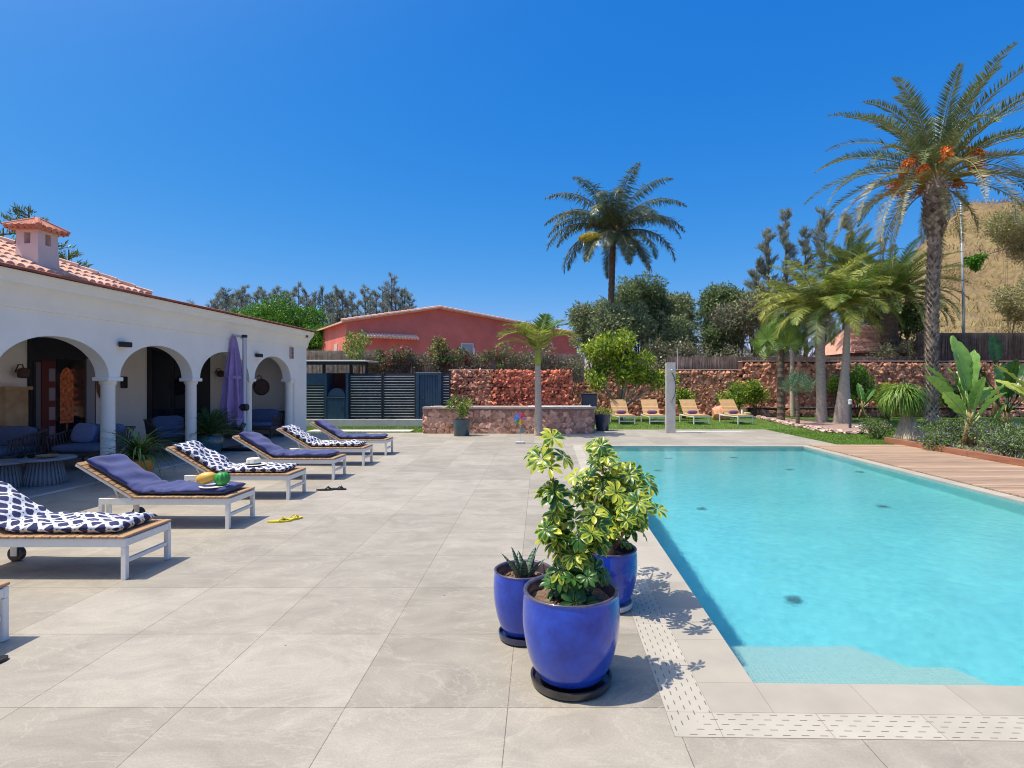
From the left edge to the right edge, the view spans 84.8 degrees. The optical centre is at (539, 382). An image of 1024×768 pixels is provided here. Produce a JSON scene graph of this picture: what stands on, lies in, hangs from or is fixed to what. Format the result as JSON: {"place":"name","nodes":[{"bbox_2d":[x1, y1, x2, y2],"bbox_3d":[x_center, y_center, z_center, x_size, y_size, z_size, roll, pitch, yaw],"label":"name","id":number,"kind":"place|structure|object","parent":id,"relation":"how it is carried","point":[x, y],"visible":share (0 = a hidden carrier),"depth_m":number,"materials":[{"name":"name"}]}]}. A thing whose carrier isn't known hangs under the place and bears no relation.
{"place":"outdoors","nodes":[
{"label":"outdoors","id":0,"kind":"place"},
{"bbox_2d":[317,305,576,404],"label":"red building","id":1,"kind":"structure","parent":0,"point":[417,330],"depth_m":39.38,"materials":[{"name":"paint"}]},
{"bbox_2d":[0,430,1023,767],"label":"paved terrace","id":2,"kind":"structure","parent":0,"point":[354,622],"depth_m":3.40,"materials":[{"name":"tile"}]},
{"bbox_2d":[0,582,9,641],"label":"sun lounger","id":3,"kind":"object","parent":2,"relation":"on","point":[4,612],"visible":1,"depth_m":3.46,"materials":[{"name":"white paint"}]},
{"bbox_2d":[0,481,170,579],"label":"sun lounger","id":4,"kind":"object","parent":2,"relation":"on","point":[25,521],"visible":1,"depth_m":4.65,"materials":[{"name":"fabric"}]},
{"bbox_2d":[75,424,196,485],"bbox_3d":[-6.543,1.175,9.084,1.636,0.975,1.651,0,0,27],"label":"potted plant","id":5,"kind":"object","parent":2,"relation":"on","point":[141,457],"visible":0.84,"depth_m":9.06,"materials":[{"name":"green plant"}]},
{"bbox_2d":[0,217,316,498],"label":"white house","id":6,"kind":"structure","parent":2,"relation":"on","point":[66,327],"depth_m":11.24,"materials":[{"name":"paint"}]},
{"bbox_2d":[0,458,24,487],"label":"coffee table","id":7,"kind":"object","parent":6,"relation":"on","point":[11,473],"visible":0.73,"depth_m":8.45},
{"bbox_2d":[0,387,32,466],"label":"stone hearth","id":8,"kind":"object","parent":6,"relation":"on","point":[13,406],"visible":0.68,"depth_m":10.45,"materials":[{"name":"stone"}]},
{"bbox_2d":[0,426,49,458],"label":"wicker armchair","id":9,"kind":"object","parent":6,"relation":"on","point":[14,440],"visible":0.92,"depth_m":10.08,"materials":[{"name":"fabric"}]},
{"bbox_2d":[10,454,77,486],"bbox_3d":[-7.775,1.392,8.807,0.800,0.423,0.800,0,0,1],"label":"coffee table","id":10,"kind":"object","parent":6,"relation":"on","point":[38,472],"visible":0.96,"depth_m":8.63,"materials":[{"name":"wicker"}]},
{"bbox_2d":[40,361,55,452],"bbox_3d":[-9.923,0.570,11.316,0.046,2.000,0.329,0,0,1],"label":"red door","id":11,"kind":"structure","parent":6,"relation":"in","point":[48,368],"depth_m":11.31,"materials":[{"name":"red paint"}]},
{"bbox_2d":[44,423,135,461],"bbox_3d":[-8.411,1.195,10.530,1.100,0.814,0.860,0,0,1],"label":"wicker sofa","id":12,"kind":"object","parent":6,"relation":"on","point":[69,448],"visible":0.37,"depth_m":10.28,"materials":[{"name":"fabric"}]},
{"bbox_2d":[70,423,97,442],"bbox_3d":[-8.610,0.960,10.594,0.400,0.380,0.140,6,-21,-5],"label":"square cushion","id":13,"kind":"object","parent":12,"relation":"on","point":[83,433],"visible":0.98,"depth_m":10.54,"materials":[{"name":"blue fabric"}]},
{"bbox_2d":[147,347,184,444],"bbox_3d":[-9.910,0.348,15.078,0.076,2.495,1.699,0,0,1],"label":"sliding door","id":14,"kind":"structure","parent":6,"relation":"in","point":[165,392],"depth_m":14.73,"materials":[{"name":"black glass"}]},
{"bbox_2d":[143,415,198,453],"bbox_3d":[-8.598,1.195,13.081,0.860,0.814,0.900,0,0,40],"label":"wicker armchair","id":15,"kind":"object","parent":6,"relation":"on","point":[154,423],"visible":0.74,"depth_m":12.98,"materials":[{"name":"fabric"}]},
{"bbox_2d":[197,357,209,434],"bbox_3d":[-9.884,0.348,16.382,0.076,2.495,0.770,0,0,1],"label":"sliding door","id":16,"kind":"structure","parent":6,"relation":"in","point":[203,387],"depth_m":16.47,"materials":[{"name":"black glass"}]},
{"bbox_2d":[174,407,241,452],"bbox_3d":[-7.348,1.069,12.494,1.401,1.062,1.397,0,0,0],"label":"potted cycad","id":17,"kind":"object","parent":6,"relation":"on","point":[212,438],"visible":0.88,"depth_m":12.37,"materials":[{"name":"plant"}]},
{"bbox_2d":[213,409,284,437],"bbox_3d":[-8.574,1.195,16.385,2.000,0.814,0.860,0,0,1],"label":"wicker sofa","id":18,"kind":"object","parent":6,"relation":"on","point":[266,419],"visible":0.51,"depth_m":16.44,"materials":[{"name":"fabric"}]},
{"bbox_2d":[75,454,254,528],"bbox_3d":[-4.221,1.213,6.385,1.686,0.775,0.584,0,0,0],"label":"sun lounger","id":19,"kind":"object","parent":2,"relation":"on","point":[125,476],"visible":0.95,"depth_m":6.17,"materials":[{"name":"fabric"}]},
{"bbox_2d":[165,440,305,499],"bbox_3d":[-4.244,1.216,7.898,1.686,0.767,0.584,0,0,0],"label":"sun lounger","id":20,"kind":"object","parent":2,"relation":"on","point":[197,455],"visible":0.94,"depth_m":7.68,"materials":[{"name":"fabric"}]},
{"bbox_2d":[220,334,252,450],"bbox_3d":[-7.070,0.226,13.300,0.940,2.748,0.640,0,0,0],"label":"cantilever umbrella","id":21,"kind":"object","parent":2,"relation":"on","point":[234,394],"visible":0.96,"depth_m":13.18,"materials":[{"name":"purple fabric"}]},
{"bbox_2d":[232,431,345,479],"bbox_3d":[-4.201,1.209,9.466,1.686,0.781,0.584,0,0,0],"label":"sun lounger","id":22,"kind":"object","parent":2,"relation":"on","point":[266,449],"visible":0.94,"depth_m":9.25,"materials":[{"name":"fabric"}]},
{"bbox_2d":[276,424,372,465],"bbox_3d":[-4.193,1.217,10.999,1.686,0.766,0.584,0,0,0],"label":"sun lounger","id":23,"kind":"object","parent":2,"relation":"on","point":[304,439],"visible":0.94,"depth_m":10.78,"materials":[{"name":"fabric"}]},
{"bbox_2d":[310,420,392,454],"bbox_3d":[-4.182,1.214,12.532,1.686,0.772,0.584,0,0,0],"label":"sun lounger","id":24,"kind":"object","parent":2,"relation":"on","point":[328,428],"visible":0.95,"depth_m":12.31,"materials":[{"name":"fabric"}]},
{"bbox_2d":[442,395,474,435],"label":"potted shrub","id":25,"kind":"object","parent":2,"relation":"on","point":[461,426],"visible":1,"depth_m":16.65,"materials":[{"name":"green plant"}]},
{"bbox_2d":[422,405,595,433],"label":"stone wall","id":26,"kind":"structure","parent":2,"relation":"on","point":[501,420],"depth_m":17.48,"materials":[{"name":"stone"}]},
{"bbox_2d":[494,542,550,646],"bbox_3d":[-0.100,1.298,3.520,0.373,0.601,0.373,0,0,0],"label":"potted plant","id":27,"kind":"object","parent":2,"relation":"on","point":[514,576],"visible":0.72,"depth_m":3.40,"materials":[{"name":"ceramic"}]},
{"bbox_2d":[495,313,581,435],"bbox_3d":[-0.016,-0.222,16.879,2.641,3.646,2.029,0,0,0],"label":"garden palm","id":28,"kind":"object","parent":2,"relation":"on","point":[539,337],"visible":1,"depth_m":16.77,"materials":[{"name":"green"}]},
{"bbox_2d":[522,428,628,700],"bbox_3d":[0.164,0.923,3.003,0.535,1.351,0.520,0,0,26],"label":"potted plant","id":29,"kind":"object","parent":2,"relation":"on","point":[571,617],"visible":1,"depth_m":2.89,"materials":[{"name":"green plant"}]},
{"bbox_2d":[564,437,667,612],"bbox_3d":[0.514,0.990,4.137,0.682,1.219,1.308,0,0,0],"label":"potted plant","id":30,"kind":"object","parent":2,"relation":"on","point":[629,518],"visible":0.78,"depth_m":3.90,"materials":[{"name":"green plant"}]},
{"bbox_2d":[665,363,675,432],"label":"shower column","id":31,"kind":"structure","parent":2,"relation":"on","point":[670,397],"depth_m":17.64,"materials":[{"name":"stone"}]},
{"bbox_2d":[573,445,1023,740],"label":"overflow channel","id":32,"kind":"object","parent":2,"relation":"on","point":[689,713],"visible":0.86,"depth_m":2.66,"materials":[{"name":"stone"}]},
{"bbox_2d":[809,445,1023,497],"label":"timber deck","id":33,"kind":"structure","parent":2,"relation":"on","point":[998,476],"depth_m":10.63,"materials":[{"name":"brown wood"}]},
{"bbox_2d":[0,0,1023,367],"label":"sky","id":34,"kind":"structure","parent":0,"point":[187,149],"materials":[{"name":"blue"}]},
{"bbox_2d":[306,417,1023,444],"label":"lawn","id":35,"kind":"structure","parent":0,"point":[1014,419],"depth_m":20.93,"materials":[{"name":"plant"}]},
{"bbox_2d":[577,326,681,420],"bbox_3d":[3.751,-0.364,23.532,4.530,4.064,1.908,0,0,-12],"label":"lime green tree","id":36,"kind":"object","parent":35,"relation":"on","point":[619,354],"visible":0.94,"depth_m":23.18,"materials":[{"name":"green plant"}]},
{"bbox_2d":[713,379,751,417],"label":"garden shrub","id":37,"kind":"object","parent":35,"relation":"on","point":[737,394],"visible":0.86,"depth_m":25.35,"materials":[{"name":"green plant"}]},
{"bbox_2d":[743,377,770,415],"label":"garden shrub","id":38,"kind":"object","parent":35,"relation":"on","point":[758,392],"visible":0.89,"depth_m":25.54,"materials":[{"name":"green plant"}]},
{"bbox_2d":[749,279,825,416],"bbox_3d":[11.800,-1.601,26.102,3.866,6.403,3.456,0,0,0],"label":"garden palm","id":39,"kind":"object","parent":35,"relation":"on","point":[778,303],"visible":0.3,"depth_m":25.91,"materials":[{"name":"green plant"}]},
{"bbox_2d":[849,364,878,416],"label":"garden shrub","id":40,"kind":"object","parent":35,"relation":"on","point":[858,378],"visible":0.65,"depth_m":25.66,"materials":[{"name":"green plant"}]},
{"bbox_2d":[854,414,896,438],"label":"flowering shrub","id":41,"kind":"object","parent":35,"relation":"on","point":[880,431],"visible":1,"depth_m":15.83,"materials":[{"name":"green plant"}]},
{"bbox_2d":[871,383,933,441],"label":"ponytail palm","id":42,"kind":"object","parent":35,"relation":"on","point":[902,400],"visible":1,"depth_m":15.16,"materials":[{"name":"green plant"}]},
{"bbox_2d":[804,41,1023,423],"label":"date palm","id":43,"kind":"object","parent":35,"relation":"on","point":[925,161],"visible":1,"depth_m":21.52,"materials":[{"name":"green plant"}]},
{"bbox_2d":[979,335,1012,425],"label":"banana plant","id":44,"kind":"object","parent":35,"relation":"on","point":[995,348],"visible":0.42,"depth_m":20.54,"materials":[{"name":"green plant"}]},
{"bbox_2d":[979,359,1023,426],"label":"banana plant","id":45,"kind":"object","parent":35,"relation":"on","point":[1013,367],"visible":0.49,"depth_m":18.75,"materials":[{"name":"green plant"}]},
{"bbox_2d":[427,405,997,740],"bbox_3d":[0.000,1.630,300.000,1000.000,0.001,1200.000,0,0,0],"label":"ground","id":46,"kind":"structure","parent":0,"point":[674,636],"depth_m":2.77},
{"bbox_2d":[238,291,328,328],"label":"broad tree","id":47,"kind":"object","parent":46,"relation":"on","point":[288,314],"visible":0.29,"depth_m":44.53,"materials":[{"name":"green plant"}]},
{"bbox_2d":[324,373,348,418],"bbox_3d":[-7.416,0.625,20.800,0.871,1.950,0.800,0,0,0],"label":"oven cabinet","id":48,"kind":"object","parent":46,"relation":"on","point":[336,395],"visible":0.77,"depth_m":20.47,"materials":[{"name":"blue paint"}]},
{"bbox_2d":[306,348,375,372],"bbox_3d":[-8.945,-0.584,23.997,4.237,1.768,0.360,0,0,0],"label":"reed screen","id":49,"kind":"object","parent":46,"relation":"on","point":[326,355],"visible":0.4,"depth_m":23.96,"materials":[{"name":"wicker"}]},
{"bbox_2d":[340,329,372,372],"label":"climbing vine","id":50,"kind":"object","parent":46,"relation":"on","point":[360,348],"visible":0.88,"depth_m":22.11,"materials":[{"name":"green plant"}]},
{"bbox_2d":[306,419,422,426],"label":"concrete plinth","id":51,"kind":"structure","parent":46,"relation":"on","point":[377,422],"depth_m":20.40,"materials":[{"name":"concrete"}]},
{"bbox_2d":[306,385,323,418],"bbox_3d":[-8.879,0.495,20.617,2.043,1.690,0.115,0,0,0],"label":"slat fence","id":52,"kind":"object","parent":51,"relation":"on","point":[314,401],"visible":0.39,"depth_m":20.60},
{"bbox_2d":[349,373,382,418],"bbox_3d":[-6.364,0.495,20.617,1.221,1.690,0.115,0,0,0],"label":"slat fence","id":53,"kind":"object","parent":51,"relation":"on","point":[365,395],"visible":1,"depth_m":20.60,"materials":[{"name":"metal"}]},
{"bbox_2d":[383,373,415,418],"bbox_3d":[-5.140,0.495,20.617,1.215,1.690,0.115,0,0,0],"label":"slat fence","id":54,"kind":"object","parent":51,"relation":"on","point":[399,395],"visible":1,"depth_m":20.60,"materials":[{"name":"metal"}]},
{"bbox_2d":[416,372,441,418],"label":"garden gate","id":55,"kind":"structure","parent":54,"relation":"attached to","point":[434,390],"depth_m":20.56,"materials":[{"name":"blue paint"}]},
{"bbox_2d":[373,343,418,372],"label":"bougainvillea","id":56,"kind":"object","parent":46,"relation":"on","point":[392,355],"visible":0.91,"depth_m":22.09,"materials":[{"name":"green plant"}]},
{"bbox_2d":[363,349,485,391],"bbox_3d":[-4.589,0.143,22.275,5.024,2.985,0.741,0,0,1],"label":"dry shrub","id":57,"kind":"object","parent":46,"relation":"on","point":[419,364],"visible":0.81,"depth_m":22.23,"materials":[{"name":"green plant"}]},
{"bbox_2d":[449,368,492,405],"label":"lava wall","id":58,"kind":"structure","parent":46,"relation":"on","point":[476,385],"depth_m":21.43,"materials":[{"name":"stone"}]},
{"bbox_2d":[437,346,508,372],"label":"bougainvillea","id":59,"kind":"object","parent":46,"relation":"on","point":[459,360],"visible":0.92,"depth_m":22.19,"materials":[{"name":"green plant"}]},
{"bbox_2d":[368,352,584,381],"bbox_3d":[-2.528,-0.614,22.590,8.750,1.227,0.265,0,0,0],"label":"reed screen","id":60,"kind":"object","parent":46,"relation":"on","point":[492,365],"visible":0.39,"depth_m":22.57,"materials":[{"name":"wicker"}]},
{"bbox_2d":[492,369,572,405],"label":"lava wall","id":61,"kind":"structure","parent":46,"relation":"on","point":[515,387],"depth_m":21.09,"materials":[{"name":"stone"}]},
{"bbox_2d":[519,339,589,399],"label":"dry shrub","id":62,"kind":"object","parent":46,"relation":"on","point":[576,365],"visible":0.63,"depth_m":22.19,"materials":[{"name":"green plant"}]},
{"bbox_2d":[564,295,607,368],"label":"olive tree","id":63,"kind":"object","parent":46,"relation":"on","point":[579,315],"visible":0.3,"depth_m":36.36,"materials":[{"name":"green plant"}]},
{"bbox_2d":[544,162,686,305],"bbox_3d":[4.356,-4.920,31.934,8.216,13.045,7.314,0,0,0],"label":"queen palm","id":64,"kind":"object","parent":46,"relation":"on","point":[613,224],"visible":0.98,"depth_m":31.21,"materials":[{"name":"green plant"}]},
{"bbox_2d":[584,299,655,368],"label":"olive tree","id":65,"kind":"object","parent":46,"relation":"on","point":[612,318],"visible":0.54,"depth_m":30.53,"materials":[{"name":"green plant"}]},
{"bbox_2d":[614,266,669,365],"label":"olive tree","id":66,"kind":"object","parent":46,"relation":"on","point":[636,290],"visible":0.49,"depth_m":35.33,"materials":[{"name":"green plant"}]},
{"bbox_2d":[572,369,741,415],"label":"lava wall","id":67,"kind":"structure","parent":46,"relation":"on","point":[706,385],"depth_m":27.34,"materials":[{"name":"stone"}]},
{"bbox_2d":[644,336,696,368],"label":"dry shrub","id":68,"kind":"object","parent":46,"relation":"on","point":[663,361],"visible":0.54,"depth_m":28.80,"materials":[{"name":"green plant"}]},
{"bbox_2d":[637,309,705,368],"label":"olive tree","id":69,"kind":"object","parent":46,"relation":"on","point":[671,329],"visible":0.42,"depth_m":34.36,"materials":[{"name":"green plant"}]},
{"bbox_2d":[656,291,697,339],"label":"olive tree","id":70,"kind":"object","parent":46,"relation":"on","point":[680,303],"visible":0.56,"depth_m":36.39,"materials":[{"name":"green plant"}]},
{"bbox_2d":[688,280,752,349],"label":"olive tree","id":71,"kind":"object","parent":46,"relation":"on","point":[718,294],"visible":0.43,"depth_m":35.29,"materials":[{"name":"green plant"}]},
{"bbox_2d":[696,323,745,356],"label":"olive tree","id":72,"kind":"object","parent":46,"relation":"on","point":[718,339],"visible":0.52,"depth_m":33.42,"materials":[{"name":"green plant"}]},
{"bbox_2d":[707,292,768,356],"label":"tree","id":73,"kind":"object","parent":46,"relation":"on","point":[742,319],"visible":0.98,"depth_m":32.70,"materials":[{"name":"green plant"}]},
{"bbox_2d":[736,255,774,356],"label":"casuarina","id":74,"kind":"object","parent":46,"relation":"on","point":[754,274],"visible":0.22,"depth_m":43.77,"materials":[{"name":"green plant"}]},
{"bbox_2d":[732,274,786,356],"bbox_3d":[13.302,-2.494,33.954,2.965,8.297,3.302,0,0,0],"label":"garden bush","id":75,"kind":"object","parent":46,"relation":"on","point":[760,286],"visible":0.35,"depth_m":33.74,"materials":[{"name":"green plant"}]},
{"bbox_2d":[750,227,795,356],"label":"casuarina","id":76,"kind":"object","parent":46,"relation":"on","point":[767,236],"visible":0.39,"depth_m":43.79,"materials":[{"name":"green plant"}]},
{"bbox_2d":[764,206,804,356],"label":"casuarina","id":77,"kind":"object","parent":46,"relation":"on","point":[784,236],"visible":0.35,"depth_m":43.78,"materials":[{"name":"green plant"}]},
{"bbox_2d":[667,355,915,368],"bbox_3d":[16.753,-0.894,28.402,20.518,0.988,0.230,0,0,0],"label":"reed screen","id":78,"kind":"object","parent":46,"relation":"on","point":[709,362],"visible":0.27,"depth_m":28.39,"materials":[{"name":"wicker"}]},
{"bbox_2d":[789,225,820,356],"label":"casuarina","id":79,"kind":"object","parent":46,"relation":"on","point":[804,245],"visible":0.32,"depth_m":43.81,"materials":[{"name":"green plant"}]},
{"bbox_2d":[801,206,841,345],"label":"casuarina","id":80,"kind":"object","parent":46,"relation":"on","point":[818,239],"visible":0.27,"depth_m":43.77,"materials":[{"name":"green plant"}]},
{"bbox_2d":[798,228,906,330],"bbox_3d":[19.430,-3.784,35.039,6.228,10.769,5.912,0,0,0],"label":"canary palm","id":81,"kind":"object","parent":46,"relation":"on","point":[839,260],"visible":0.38,"depth_m":34.16,"materials":[{"name":"green plant"}]},
{"bbox_2d":[825,325,910,356],"bbox_3d":[19.005,-0.900,32.473,4.080,5.000,4.254,0,0,0],"label":"tiled hut","id":82,"kind":"object","parent":46,"relation":"on","point":[866,339],"visible":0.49,"depth_m":31.46,"materials":[{"name":"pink tile"}]},
{"bbox_2d":[738,361,1023,406],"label":"lava wall","id":83,"kind":"structure","parent":46,"relation":"on","point":[765,372],"depth_m":27.24,"materials":[{"name":"stone"}]},
{"bbox_2d":[745,407,1023,416],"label":"lava wall","id":84,"kind":"structure","parent":46,"relation":"on","point":[871,411],"depth_m":26.00,"materials":[{"name":"stone"}]},
{"bbox_2d":[865,337,924,360],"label":"dry shrub","id":85,"kind":"object","parent":46,"relation":"on","point":[888,351],"visible":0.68,"depth_m":28.46,"materials":[{"name":"green plant"}]},
{"bbox_2d":[818,236,971,355],"bbox_3d":[18.892,-2.952,30.024,7.143,9.104,6.858,0,0,0],"label":"canary palm","id":86,"kind":"object","parent":46,"relation":"on","point":[903,276],"visible":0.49,"depth_m":28.95,"materials":[{"name":"green plant"}]},
{"bbox_2d":[875,292,942,355],"bbox_3d":[20.189,-1.715,30.768,3.233,6.737,2.433,0,0,0],"label":"garden bush","id":87,"kind":"object","parent":46,"relation":"on","point":[911,319],"visible":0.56,"depth_m":30.37,"materials":[{"name":"green plant"}]},
{"bbox_2d":[884,437,1023,466],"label":"timber edging","id":88,"kind":"object","parent":46,"relation":"on","point":[984,456],"visible":0.66,"depth_m":12.01,"materials":[{"name":"wood"}]},
{"bbox_2d":[914,331,1023,360],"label":"reed screen","id":89,"kind":"object","parent":46,"relation":"on","point":[1013,346],"visible":0.6,"depth_m":28.20,"materials":[{"name":"wicker"}]},
{"bbox_2d":[976,207,1023,332],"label":"slope bush","id":90,"kind":"object","parent":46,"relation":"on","point":[1008,231],"visible":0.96,"depth_m":44.54,"materials":[{"name":"green plant"}]},
{"bbox_2d":[597,447,1023,685],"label":"water","id":91,"kind":"structure","parent":0,"point":[799,565],"depth_m":5.01,"materials":[{"name":"teal liquid"}]},
{"bbox_2d":[768,417,879,431],"bbox_3d":[11.040,1.540,21.275,3.520,0.001,7.850,0,0,0],"label":"gravel bed","id":92,"kind":"object","parent":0,"point":[835,426],"visible":0.54,"depth_m":20.47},
{"bbox_2d":[748,315,813,419],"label":"fan palm","id":93,"kind":"object","parent":92,"relation":"on","point":[790,333],"visible":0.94,"depth_m":22.66,"materials":[{"name":"green plant"}]},
{"bbox_2d":[780,369,816,423],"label":"fan palm","id":94,"kind":"object","parent":92,"relation":"on","point":[798,382],"visible":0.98,"depth_m":20.48,"materials":[{"name":"green plant"}]},
{"bbox_2d":[755,253,893,421],"bbox_3d":[10.940,-1.558,22.025,5.105,6.323,4.971,0,0,0],"label":"garden palm","id":95,"kind":"object","parent":92,"relation":"on","point":[818,331],"visible":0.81,"depth_m":21.69,"materials":[{"name":"green plant"}]},
{"bbox_2d":[799,261,905,422],"bbox_3d":[11.928,-1.520,21.347,3.945,6.263,3.657,0,0,0],"label":"garden palm","id":96,"kind":"object","parent":92,"relation":"on","point":[841,410],"visible":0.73,"depth_m":21.06,"materials":[{"name":"green"}]},
{"bbox_2d":[879,202,1023,340],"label":"hill","id":97,"kind":"structure","parent":0,"point":[987,272],"depth_m":66.18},
{"bbox_2d":[898,194,1023,333],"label":"dry brush","id":98,"kind":"object","parent":97,"relation":"on","point":[980,237],"visible":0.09,"depth_m":67.18,"materials":[{"name":"beige plant"}]},
{"bbox_2d":[987,274,1023,332],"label":"slope bush","id":99,"kind":"object","parent":97,"relation":"on","point":[1010,307],"visible":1,"depth_m":40.51,"materials":[{"name":"green plant"}]},
{"bbox_2d":[928,442,1015,456],"bbox_3d":[12.655,1.550,9.248,7.253,0.040,11.138,0,0,0],"label":"garden bed","id":100,"kind":"object","parent":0,"point":[980,450],"depth_m":12.97,"materials":[{"name":"soil"}]},
{"bbox_2d":[912,415,964,442],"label":"flowering shrub","id":101,"kind":"object","parent":100,"relation":"on","point":[947,426],"visible":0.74,"depth_m":14.18,"materials":[{"name":"green plant"}]},
{"bbox_2d":[916,429,962,449],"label":"flowering shrub","id":102,"kind":"object","parent":100,"relation":"on","point":[941,438],"visible":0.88,"depth_m":12.88,"materials":[{"name":"green plant"}]},
{"bbox_2d":[923,335,1006,445],"bbox_3d":[10.541,0.216,13.638,1.896,2.814,1.442,0,0,0],"label":"banana plant","id":103,"kind":"object","parent":100,"relation":"on","point":[973,390],"visible":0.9,"depth_m":13.76,"materials":[{"name":"green plant"}]},
{"bbox_2d":[957,417,1023,451],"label":"flowering shrub","id":104,"kind":"object","parent":100,"relation":"on","point":[984,430],"visible":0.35,"depth_m":12.94,"materials":[{"name":"green plant"}]},
{"bbox_2d":[976,424,1023,457],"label":"flowering shrub","id":105,"kind":"object","parent":100,"relation":"on","point":[1004,440],"visible":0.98,"depth_m":11.66,"materials":[{"name":"green plant"}]},
{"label":"swimming pool","id":106,"kind":"structure","parent":0,"visible":0},
{"bbox_2d":[581,445,1023,715],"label":"pool coping","id":107,"kind":"object","parent":106,"relation":"on","point":[724,681],"visible":0.8,"depth_m":2.93,"materials":[{"name":"stone"}]},
{"bbox_2d":[599,446,1023,503],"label":"coping nose","id":108,"kind":"object","parent":106,"relation":"on","point":[843,457],"visible":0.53,"depth_m":11.68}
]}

